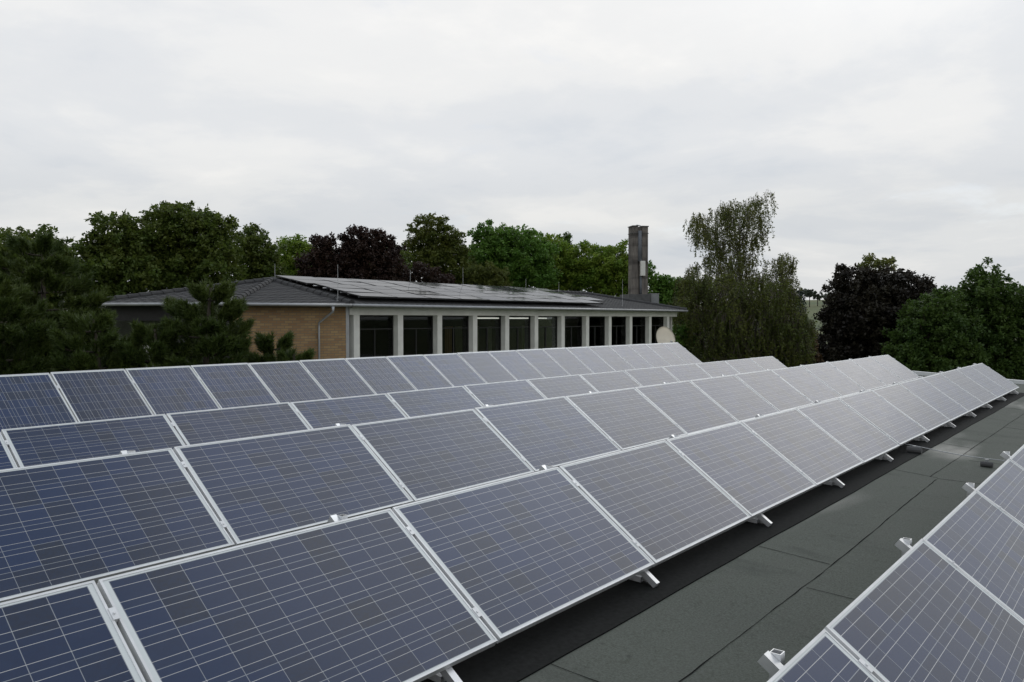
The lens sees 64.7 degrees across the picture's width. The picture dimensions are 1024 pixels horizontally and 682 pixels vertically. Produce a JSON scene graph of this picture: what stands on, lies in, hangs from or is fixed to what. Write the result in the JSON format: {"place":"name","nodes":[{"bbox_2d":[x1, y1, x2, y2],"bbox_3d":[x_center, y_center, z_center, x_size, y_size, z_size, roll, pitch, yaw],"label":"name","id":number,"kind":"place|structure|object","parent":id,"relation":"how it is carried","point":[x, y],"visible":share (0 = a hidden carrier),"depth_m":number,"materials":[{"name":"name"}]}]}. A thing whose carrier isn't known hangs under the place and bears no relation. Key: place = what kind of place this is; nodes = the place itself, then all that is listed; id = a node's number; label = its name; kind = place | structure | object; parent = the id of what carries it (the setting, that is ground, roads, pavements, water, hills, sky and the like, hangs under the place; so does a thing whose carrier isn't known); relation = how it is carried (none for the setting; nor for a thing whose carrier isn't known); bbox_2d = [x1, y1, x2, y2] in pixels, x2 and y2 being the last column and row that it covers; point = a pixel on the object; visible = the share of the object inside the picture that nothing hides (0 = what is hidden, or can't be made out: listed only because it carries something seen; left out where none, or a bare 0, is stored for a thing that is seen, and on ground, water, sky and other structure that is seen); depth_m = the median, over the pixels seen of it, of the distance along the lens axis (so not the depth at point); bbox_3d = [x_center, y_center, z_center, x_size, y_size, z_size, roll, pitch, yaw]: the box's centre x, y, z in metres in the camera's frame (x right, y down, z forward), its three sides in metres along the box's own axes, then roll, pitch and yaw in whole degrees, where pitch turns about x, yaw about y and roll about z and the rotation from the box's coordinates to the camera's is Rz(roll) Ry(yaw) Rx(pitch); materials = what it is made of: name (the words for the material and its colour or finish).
{"place":"outdoors","nodes":[
{"label":"outdoors","id":0,"kind":"place"},
{"bbox_2d":[0,0,1023,303],"label":"sky","id":1,"kind":"structure","parent":0,"point":[883,128],"materials":[{"name":"white"}]},
{"bbox_2d":[620,225,658,303],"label":"chimney tower","id":2,"kind":"structure","parent":0,"point":[637,263],"depth_m":51.51,"materials":[{"name":"concrete"}]},
{"bbox_2d":[672,300,1015,367],"bbox_3d":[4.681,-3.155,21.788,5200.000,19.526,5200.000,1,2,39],"label":"ground","id":3,"kind":"structure","parent":0,"point":[813,308],"depth_m":301.24,"materials":[{"name":"green plant"}]},
{"bbox_2d":[0,277,58,374],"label":"pine tree","id":4,"kind":"object","parent":3,"relation":"on","point":[37,353],"visible":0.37,"depth_m":17.71,"materials":[{"name":"green plant"}]},
{"bbox_2d":[0,224,112,332],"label":"broadleaf tree","id":5,"kind":"object","parent":3,"relation":"on","point":[54,299],"visible":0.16,"depth_m":53.67,"materials":[{"name":"green plant"}]},
{"bbox_2d":[0,230,119,374],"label":"pine tree","id":6,"kind":"object","parent":3,"relation":"on","point":[53,269],"visible":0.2,"depth_m":20.06,"materials":[{"name":"green plant"}]},
{"bbox_2d":[37,308,148,377],"bbox_3d":[-9.203,2.240,17.894,3.071,5.993,3.119,1,2,39],"label":"pine tree","id":7,"kind":"object","parent":3,"relation":"on","point":[70,354],"visible":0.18,"depth_m":17.43,"materials":[{"name":"green plant"}]},
{"bbox_2d":[73,209,181,311],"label":"maple tree","id":8,"kind":"object","parent":3,"relation":"on","point":[121,244],"visible":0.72,"depth_m":55.76,"materials":[{"name":"green plant"}]},
{"bbox_2d":[110,317,200,368],"bbox_3d":[-8.174,2.323,18.452,3.194,5.783,3.268,1,2,39],"label":"pine tree","id":9,"kind":"object","parent":3,"relation":"on","point":[154,343],"visible":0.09,"depth_m":17.86,"materials":[{"name":"green plant"}]},
{"bbox_2d":[135,200,249,290],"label":"maple tree","id":10,"kind":"object","parent":3,"relation":"on","point":[199,245],"visible":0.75,"depth_m":58.07,"materials":[{"name":"green plant"}]},
{"bbox_2d":[149,279,259,366],"bbox_3d":[-7.051,1.827,19.158,3.583,6.747,3.554,1,2,39],"label":"pine tree","id":11,"kind":"object","parent":3,"relation":"on","point":[224,340],"visible":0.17,"depth_m":18.56,"materials":[{"name":"green plant"}]},
{"bbox_2d":[233,222,288,280],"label":"broadleaf tree","id":12,"kind":"object","parent":3,"relation":"on","point":[261,251],"visible":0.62,"depth_m":64.13,"materials":[{"name":"green plant"}]},
{"bbox_2d":[242,330,297,362],"bbox_3d":[-6.048,2.407,20.301,2.123,5.522,2.312,1,2,39],"label":"pine tree","id":13,"kind":"object","parent":3,"relation":"on","point":[263,344],"visible":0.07,"depth_m":19.96,"materials":[{"name":"green plant"}]},
{"bbox_2d":[275,233,314,275],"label":"broadleaf tree","id":14,"kind":"object","parent":3,"relation":"on","point":[299,245],"visible":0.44,"depth_m":70.54,"materials":[{"name":"green plant"}]},
{"bbox_2d":[294,231,348,277],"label":"copper beech","id":15,"kind":"object","parent":3,"relation":"on","point":[320,255],"visible":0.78,"depth_m":62.87,"materials":[{"name":"purple plant"}]},
{"bbox_2d":[331,224,411,280],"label":"copper beech","id":16,"kind":"object","parent":3,"relation":"on","point":[367,254],"visible":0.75,"depth_m":63.66,"materials":[{"name":"purple plant"}]},
{"bbox_2d":[98,277,687,359],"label":"school building","id":17,"kind":"structure","parent":3,"relation":"on","point":[324,323],"depth_m":30.86,"materials":[{"name":"brick"}]},
{"bbox_2d":[565,316,581,347],"bbox_3d":[2.726,-0.121,37.396,0.060,2.050,1.740,1,2,39],"label":"window","id":18,"kind":"structure","parent":17,"relation":"in","point":[573,324],"depth_m":37.55,"materials":[{"name":"black glass"}]},
{"bbox_2d":[403,261,455,283],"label":"copper beech","id":19,"kind":"object","parent":3,"relation":"on","point":[428,274],"visible":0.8,"depth_m":66.80,"materials":[{"name":"purple plant"}]},
{"bbox_2d":[401,213,480,284],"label":"feathery tree","id":20,"kind":"object","parent":3,"relation":"on","point":[436,246],"visible":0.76,"depth_m":72.75,"materials":[{"name":"green plant"}]},
{"bbox_2d":[464,260,512,286],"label":"willow tree","id":21,"kind":"object","parent":3,"relation":"on","point":[488,274],"visible":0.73,"depth_m":70.79,"materials":[{"name":"green plant"}]},
{"bbox_2d":[466,218,563,288],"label":"broadleaf tree","id":22,"kind":"object","parent":3,"relation":"on","point":[525,256],"visible":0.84,"depth_m":76.08,"materials":[{"name":"green plant"}]},
{"bbox_2d":[17,371,1023,681],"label":"flat roofed building","id":23,"kind":"structure","parent":3,"relation":"on","point":[793,591],"depth_m":5.61,"materials":[{"name":"rubber"}]},
{"bbox_2d":[0,373,76,464],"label":"solar module","id":24,"kind":"object","parent":23,"relation":"on","point":[31,400],"visible":0.46,"depth_m":10.31,"materials":[{"name":"glass"}]},
{"bbox_2d":[1,414,184,467],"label":"solar module","id":25,"kind":"object","parent":23,"relation":"on","point":[43,444],"visible":0.52,"depth_m":8.27,"materials":[{"name":"glass"}]},
{"bbox_2d":[50,369,153,421],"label":"solar module","id":26,"kind":"object","parent":23,"relation":"on","point":[90,395],"visible":0.53,"depth_m":11.00,"materials":[{"name":"glass"}]},
{"bbox_2d":[119,450,135,454],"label":"panel bracket","id":27,"kind":"object","parent":23,"relation":"on","point":[126,452],"visible":0.14,"depth_m":5.73,"materials":[{"name":"metal"}]},
{"bbox_2d":[0,448,234,602],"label":"solar module","id":28,"kind":"object","parent":27,"relation":"on","point":[67,523],"visible":0.95,"depth_m":5.10,"materials":[{"name":"glass"}]},
{"bbox_2d":[125,366,219,414],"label":"solar module","id":29,"kind":"object","parent":23,"relation":"on","point":[170,389],"visible":0.5,"depth_m":11.79,"materials":[{"name":"glass"}]},
{"bbox_2d":[190,363,277,407],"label":"solar module","id":30,"kind":"object","parent":23,"relation":"on","point":[233,385],"visible":0.6,"depth_m":12.58,"materials":[{"name":"glass"}]},
{"bbox_2d":[166,402,309,444],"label":"solar module","id":31,"kind":"object","parent":23,"relation":"on","point":[204,426],"visible":0.54,"depth_m":9.59,"materials":[{"name":"glass"}]},
{"bbox_2d":[248,361,329,402],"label":"solar module","id":32,"kind":"object","parent":23,"relation":"on","point":[289,381],"visible":0.56,"depth_m":13.37,"materials":[{"name":"glass"}]},
{"bbox_2d":[299,358,374,398],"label":"solar module","id":33,"kind":"object","parent":23,"relation":"on","point":[337,378],"visible":0.54,"depth_m":14.15,"materials":[{"name":"glass"}]},
{"bbox_2d":[290,393,406,428],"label":"solar module","id":34,"kind":"object","parent":23,"relation":"on","point":[323,413],"visible":0.52,"depth_m":10.92,"materials":[{"name":"glass"}]},
{"bbox_2d":[345,356,415,393],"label":"solar module","id":35,"kind":"object","parent":23,"relation":"on","point":[381,375],"visible":0.53,"depth_m":14.95,"materials":[{"name":"glass"}]},
{"bbox_2d":[386,354,452,389],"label":"solar module","id":36,"kind":"object","parent":23,"relation":"on","point":[419,372],"visible":0.57,"depth_m":15.74,"materials":[{"name":"glass"}]},
{"bbox_2d":[386,386,482,416],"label":"solar module","id":37,"kind":"object","parent":23,"relation":"on","point":[413,403],"visible":0.53,"depth_m":12.21,"materials":[{"name":"glass"}]},
{"bbox_2d":[424,353,485,386],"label":"solar module","id":38,"kind":"object","parent":23,"relation":"on","point":[454,369],"visible":0.51,"depth_m":16.53,"materials":[{"name":"glass"}]},
{"bbox_2d":[457,351,515,382],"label":"solar module","id":39,"kind":"object","parent":23,"relation":"on","point":[486,366],"visible":0.55,"depth_m":17.32,"materials":[{"name":"glass"}]},
{"bbox_2d":[464,380,545,406],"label":"solar module","id":40,"kind":"object","parent":23,"relation":"on","point":[498,393],"visible":0.51,"depth_m":13.53,"materials":[{"name":"glass"}]},
{"bbox_2d":[488,350,543,379],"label":"solar module","id":41,"kind":"object","parent":23,"relation":"on","point":[515,364],"visible":0.52,"depth_m":18.11,"materials":[{"name":"glass"}]},
{"bbox_2d":[516,349,568,377],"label":"solar module","id":42,"kind":"object","parent":23,"relation":"on","point":[543,363],"visible":0.55,"depth_m":18.89,"materials":[{"name":"glass"}]},
{"bbox_2d":[527,374,597,397],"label":"solar module","id":43,"kind":"object","parent":23,"relation":"on","point":[558,386],"visible":0.51,"depth_m":14.84,"materials":[{"name":"glass"}]},
{"bbox_2d":[542,347,592,374],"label":"solar module","id":44,"kind":"object","parent":23,"relation":"on","point":[567,360],"visible":0.55,"depth_m":19.68,"materials":[{"name":"glass"}]},
{"bbox_2d":[567,347,614,372],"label":"solar module","id":45,"kind":"object","parent":23,"relation":"on","point":[590,359],"visible":0.58,"depth_m":20.47,"materials":[{"name":"glass"}]},
{"bbox_2d":[580,370,640,391],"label":"solar module","id":46,"kind":"object","parent":23,"relation":"on","point":[608,381],"visible":0.53,"depth_m":16.14,"materials":[{"name":"glass"}]},
{"bbox_2d":[624,367,678,385],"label":"solar module","id":47,"kind":"object","parent":23,"relation":"on","point":[650,376],"visible":0.53,"depth_m":17.44,"materials":[{"name":"glass"}]},
{"bbox_2d":[662,363,710,381],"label":"solar module","id":48,"kind":"object","parent":23,"relation":"on","point":[687,372],"visible":0.55,"depth_m":18.75,"materials":[{"name":"glass"}]},
{"bbox_2d":[421,392,1023,681],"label":"rubber mat","id":49,"kind":"object","parent":23,"relation":"on","point":[522,655],"visible":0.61,"depth_m":5.45,"materials":[{"name":"black rubber"}]},
{"bbox_2d":[0,580,145,681],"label":"solar module","id":50,"kind":"object","parent":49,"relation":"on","point":[72,633],"visible":1,"depth_m":3.11,"materials":[{"name":"glass"}]},
{"bbox_2d":[328,514,462,681],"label":"panel bracket","id":51,"kind":"object","parent":49,"relation":"on","point":[449,675],"visible":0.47,"depth_m":3.96,"materials":[{"name":"metal"}]},
{"bbox_2d":[97,508,497,681],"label":"solar module","id":52,"kind":"object","parent":51,"relation":"on","point":[374,597],"visible":0.98,"depth_m":3.76,"materials":[{"name":"glass"}]},
{"bbox_2d":[539,465,659,587],"bbox_3d":[0.609,1.285,5.723,0.981,0.717,0.085,1,2,39],"label":"panel bracket","id":53,"kind":"object","parent":49,"relation":"on","point":[649,578],"visible":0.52,"depth_m":5.46,"materials":[{"name":"metal"}]},
{"bbox_2d":[392,467,654,642],"bbox_3d":[0.137,1.255,5.115,0.990,0.060,1.673,43,26,30],"label":"solar module","id":54,"kind":"object","parent":53,"relation":"attached to","point":[510,557],"visible":0.95,"depth_m":4.96,"materials":[{"name":"glass"}]},
{"bbox_2d":[559,440,750,566],"bbox_3d":[1.180,1.218,6.419,0.990,0.060,1.673,43,26,30],"label":"solar module","id":55,"kind":"object","parent":53,"relation":"attached to","point":[659,502],"visible":0.91,"depth_m":6.30,"materials":[{"name":"glass"}]},
{"bbox_2d":[669,435,771,526],"bbox_3d":[1.876,1.243,7.308,0.981,0.717,0.085,1,2,39],"label":"panel bracket","id":56,"kind":"object","parent":49,"relation":"on","point":[765,520],"visible":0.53,"depth_m":7.05,"materials":[{"name":"metal"}]},
{"bbox_2d":[666,422,816,518],"bbox_3d":[2.223,1.183,7.723,0.990,0.060,1.673,43,26,30],"label":"solar module","id":57,"kind":"object","parent":56,"relation":"on","point":[751,473],"visible":0.89,"depth_m":7.62,"materials":[{"name":"glass"}]},
{"bbox_2d":[755,414,844,487],"bbox_3d":[3.169,1.199,8.924,0.981,0.717,0.085,1,2,39],"label":"panel bracket","id":58,"kind":"object","parent":49,"relation":"on","point":[836,481],"visible":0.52,"depth_m":8.67,"materials":[{"name":"metal"}]},
{"bbox_2d":[741,408,863,487],"bbox_3d":[3.266,1.148,9.027,0.990,0.060,1.673,43,26,29],"label":"solar module","id":59,"kind":"object","parent":58,"relation":"on","point":[816,454],"visible":0.92,"depth_m":8.94,"materials":[{"name":"glass"}]},
{"bbox_2d":[815,400,892,461],"bbox_3d":[4.431,1.157,10.501,0.981,0.717,0.085,1,2,39],"label":"panel bracket","id":60,"kind":"object","parent":49,"relation":"on","point":[886,457],"visible":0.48,"depth_m":10.24,"materials":[{"name":"metal"}]},
{"bbox_2d":[796,398,899,464],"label":"solar module","id":61,"kind":"object","parent":60,"relation":"attached to","point":[863,439],"visible":0.94,"depth_m":10.26,"materials":[{"name":"glass"}]},
{"bbox_2d":[860,390,929,441],"bbox_3d":[5.717,1.114,12.110,0.981,0.717,0.085,1,2,39],"label":"panel bracket","id":62,"kind":"object","parent":49,"relation":"on","point":[922,438],"visible":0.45,"depth_m":11.86,"materials":[{"name":"metal"}]},
{"bbox_2d":[839,390,927,445],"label":"solar module","id":63,"kind":"object","parent":62,"relation":"attached to","point":[895,424],"visible":0.95,"depth_m":11.56,"materials":[{"name":"glass"}]},
{"bbox_2d":[893,382,955,427],"bbox_3d":[6.948,1.073,13.648,0.981,0.717,0.085,1,2,39],"label":"panel bracket","id":64,"kind":"object","parent":49,"relation":"on","point":[949,424],"visible":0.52,"depth_m":13.40,"materials":[{"name":"metal"}]},
{"bbox_2d":[872,383,950,432],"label":"solar module","id":65,"kind":"object","parent":64,"relation":"attached to","point":[915,408],"visible":0.96,"depth_m":12.88,"materials":[{"name":"glass"}]},
{"bbox_2d":[899,378,968,421],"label":"solar module","id":66,"kind":"object","parent":64,"relation":"attached to","point":[936,399],"visible":0.91,"depth_m":14.19,"materials":[{"name":"glass"}]},
{"bbox_2d":[918,376,976,416],"bbox_3d":[8.134,1.033,15.131,0.981,0.717,0.085,1,2,39],"label":"panel bracket","id":67,"kind":"object","parent":49,"relation":"on","point":[971,414],"visible":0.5,"depth_m":14.89,"materials":[{"name":"metal"}]},
{"bbox_2d":[922,373,984,411],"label":"solar module","id":68,"kind":"object","parent":67,"relation":"attached to","point":[949,388],"visible":0.94,"depth_m":15.50,"materials":[{"name":"glass"}]},
{"bbox_2d":[939,371,991,408],"bbox_3d":[9.277,0.995,16.560,0.981,0.717,0.085,1,2,39],"label":"panel bracket","id":69,"kind":"object","parent":49,"relation":"on","point":[987,406],"visible":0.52,"depth_m":16.32,"materials":[{"name":"metal"}]},
{"bbox_2d":[940,369,997,404],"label":"solar module","id":70,"kind":"object","parent":69,"relation":"on","point":[970,386],"visible":0.95,"depth_m":16.80,"materials":[{"name":"glass"}]},
{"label":"panel bracket","id":71,"kind":"object","parent":49,"relation":"on","visible":0},
{"bbox_2d":[957,366,1008,398],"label":"solar module","id":72,"kind":"object","parent":71,"relation":"attached to","point":[985,382],"visible":0.93,"depth_m":18.11,"materials":[{"name":"glass"}]},
{"bbox_2d":[757,648,784,678],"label":"panel bracket","id":73,"kind":"object","parent":23,"relation":"on","point":[772,662],"visible":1,"depth_m":2.93,"materials":[{"name":"metal"}]},
{"bbox_2d":[767,629,880,681],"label":"solar module","id":74,"kind":"object","parent":73,"relation":"on","point":[823,655],"visible":1,"depth_m":2.99,"materials":[{"name":"glass"}]},
{"bbox_2d":[895,537,911,555],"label":"panel bracket","id":75,"kind":"object","parent":23,"relation":"on","point":[904,545],"visible":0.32,"depth_m":4.45,"materials":[{"name":"metal"}]},
{"bbox_2d":[824,539,1023,681],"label":"solar module","id":76,"kind":"object","parent":75,"relation":"on","point":[921,610],"visible":0.91,"depth_m":3.66,"materials":[{"name":"glass"}]},
{"bbox_2d":[962,482,974,496],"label":"panel bracket","id":77,"kind":"object","parent":23,"relation":"on","point":[969,487],"visible":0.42,"depth_m":5.97,"materials":[{"name":"metal"}]},
{"bbox_2d":[975,459,1023,525],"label":"solar module","id":78,"kind":"object","parent":77,"relation":"on","point":[1002,485],"visible":0.76,"depth_m":6.17,"materials":[{"name":"glass"}]},
{"bbox_2d":[923,490,1023,620],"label":"solar module","id":79,"kind":"object","parent":23,"relation":"on","point":[977,537],"visible":0.85,"depth_m":4.83,"materials":[{"name":"glass"}]},
{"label":"panel bracket","id":80,"kind":"object","parent":23,"relation":"on","visible":0},
{"bbox_2d":[173,424,412,545],"bbox_3d":[-1.651,1.071,6.354,0.990,0.060,1.673,43,26,29],"label":"solar module","id":81,"kind":"object","parent":80,"relation":"attached to","point":[255,488],"visible":0.84,"depth_m":6.23,"materials":[{"name":"glass"}]},
{"bbox_2d":[351,409,533,501],"bbox_3d":[-0.608,1.040,7.658,0.990,0.060,1.673,43,26,30],"label":"solar module","id":82,"kind":"object","parent":80,"relation":"attached to","point":[422,457],"visible":0.84,"depth_m":7.56,"materials":[{"name":"glass"}]},
{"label":"panel bracket","id":83,"kind":"object","parent":23,"relation":"on","visible":0},
{"bbox_2d":[474,396,620,471],"bbox_3d":[0.435,1.000,8.961,0.990,0.060,1.673,43,26,29],"label":"solar module","id":84,"kind":"object","parent":83,"relation":"on","point":[536,435],"visible":0.91,"depth_m":8.87,"materials":[{"name":"glass"}]},
{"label":"panel bracket","id":85,"kind":"object","parent":23,"relation":"on","visible":0},
{"bbox_2d":[565,388,686,450],"bbox_3d":[1.478,0.965,10.265,0.990,0.060,1.673,43,26,30],"label":"solar module","id":86,"kind":"object","parent":85,"relation":"on","point":[626,418],"visible":0.82,"depth_m":10.18,"materials":[{"name":"glass"}]},
{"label":"panel bracket","id":87,"kind":"object","parent":23,"relation":"on","visible":0},
{"bbox_2d":[635,380,737,433],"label":"solar module","id":88,"kind":"object","parent":87,"relation":"on","point":[688,407],"visible":0.87,"depth_m":11.50,"materials":[{"name":"glass"}]},
{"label":"panel bracket","id":89,"kind":"object","parent":23,"relation":"on","visible":0},
{"bbox_2d":[690,375,779,421],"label":"solar module","id":90,"kind":"object","parent":89,"relation":"on","point":[737,399],"visible":0.84,"depth_m":12.82,"materials":[{"name":"glass"}]},
{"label":"panel bracket","id":91,"kind":"object","parent":23,"relation":"on","visible":0},
{"bbox_2d":[734,369,813,411],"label":"solar module","id":92,"kind":"object","parent":91,"relation":"attached to","point":[777,392],"visible":0.9,"depth_m":14.12,"materials":[{"name":"glass"}]},
{"bbox_2d":[772,366,841,403],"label":"solar module","id":93,"kind":"object","parent":91,"relation":"attached to","point":[809,385],"visible":0.84,"depth_m":15.44,"materials":[{"name":"glass"}]},
{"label":"panel bracket","id":94,"kind":"object","parent":23,"relation":"on","visible":0},
{"bbox_2d":[802,362,865,396],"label":"solar module","id":95,"kind":"object","parent":94,"relation":"on","point":[834,378],"visible":0.84,"depth_m":16.72,"materials":[{"name":"glass"}]},
{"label":"panel bracket","id":96,"kind":"object","parent":23,"relation":"on","visible":0},
{"bbox_2d":[829,359,886,390],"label":"solar module","id":97,"kind":"object","parent":96,"relation":"on","point":[859,375],"visible":0.87,"depth_m":18.05,"materials":[{"name":"glass"}]},
{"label":"panel bracket","id":98,"kind":"object","parent":23,"relation":"on","visible":0},
{"bbox_2d":[851,357,904,385],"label":"solar module","id":99,"kind":"object","parent":98,"relation":"attached to","point":[878,370],"visible":0.84,"depth_m":19.36,"materials":[{"name":"glass"}]},
{"bbox_2d":[539,233,593,291],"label":"broadleaf tree","id":100,"kind":"object","parent":3,"relation":"on","point":[567,262],"visible":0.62,"depth_m":80.56,"materials":[{"name":"green plant"}]},
{"bbox_2d":[577,239,627,296],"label":"broadleaf tree","id":101,"kind":"object","parent":3,"relation":"on","point":[607,272],"visible":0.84,"depth_m":79.26,"materials":[{"name":"green plant"}]},
{"bbox_2d":[648,260,682,304],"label":"broadleaf tree","id":102,"kind":"object","parent":3,"relation":"on","point":[663,286],"visible":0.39,"depth_m":77.04,"materials":[{"name":"green plant"}]},
{"bbox_2d":[678,189,801,306],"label":"birch tree","id":103,"kind":"object","parent":3,"relation":"on","point":[742,264],"visible":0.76,"depth_m":55.05,"materials":[{"name":"green plant"}]},
{"bbox_2d":[667,272,817,367],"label":"drooping tree","id":104,"kind":"object","parent":3,"relation":"on","point":[783,323],"visible":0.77,"depth_m":46.76,"materials":[{"name":"green plant"}]},
{"bbox_2d":[804,262,942,364],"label":"copper beech","id":105,"kind":"object","parent":3,"relation":"on","point":[856,314],"visible":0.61,"depth_m":52.19,"materials":[{"name":"purple plant"}]},
{"bbox_2d":[879,285,996,372],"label":"broadleaf tree","id":106,"kind":"object","parent":3,"relation":"on","point":[920,345],"visible":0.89,"depth_m":46.84,"materials":[{"name":"green plant"}]},
{"bbox_2d":[947,257,1023,379],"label":"broadleaf tree","id":107,"kind":"object","parent":3,"relation":"on","point":[995,300],"visible":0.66,"depth_m":48.12,"materials":[{"name":"green plant"}]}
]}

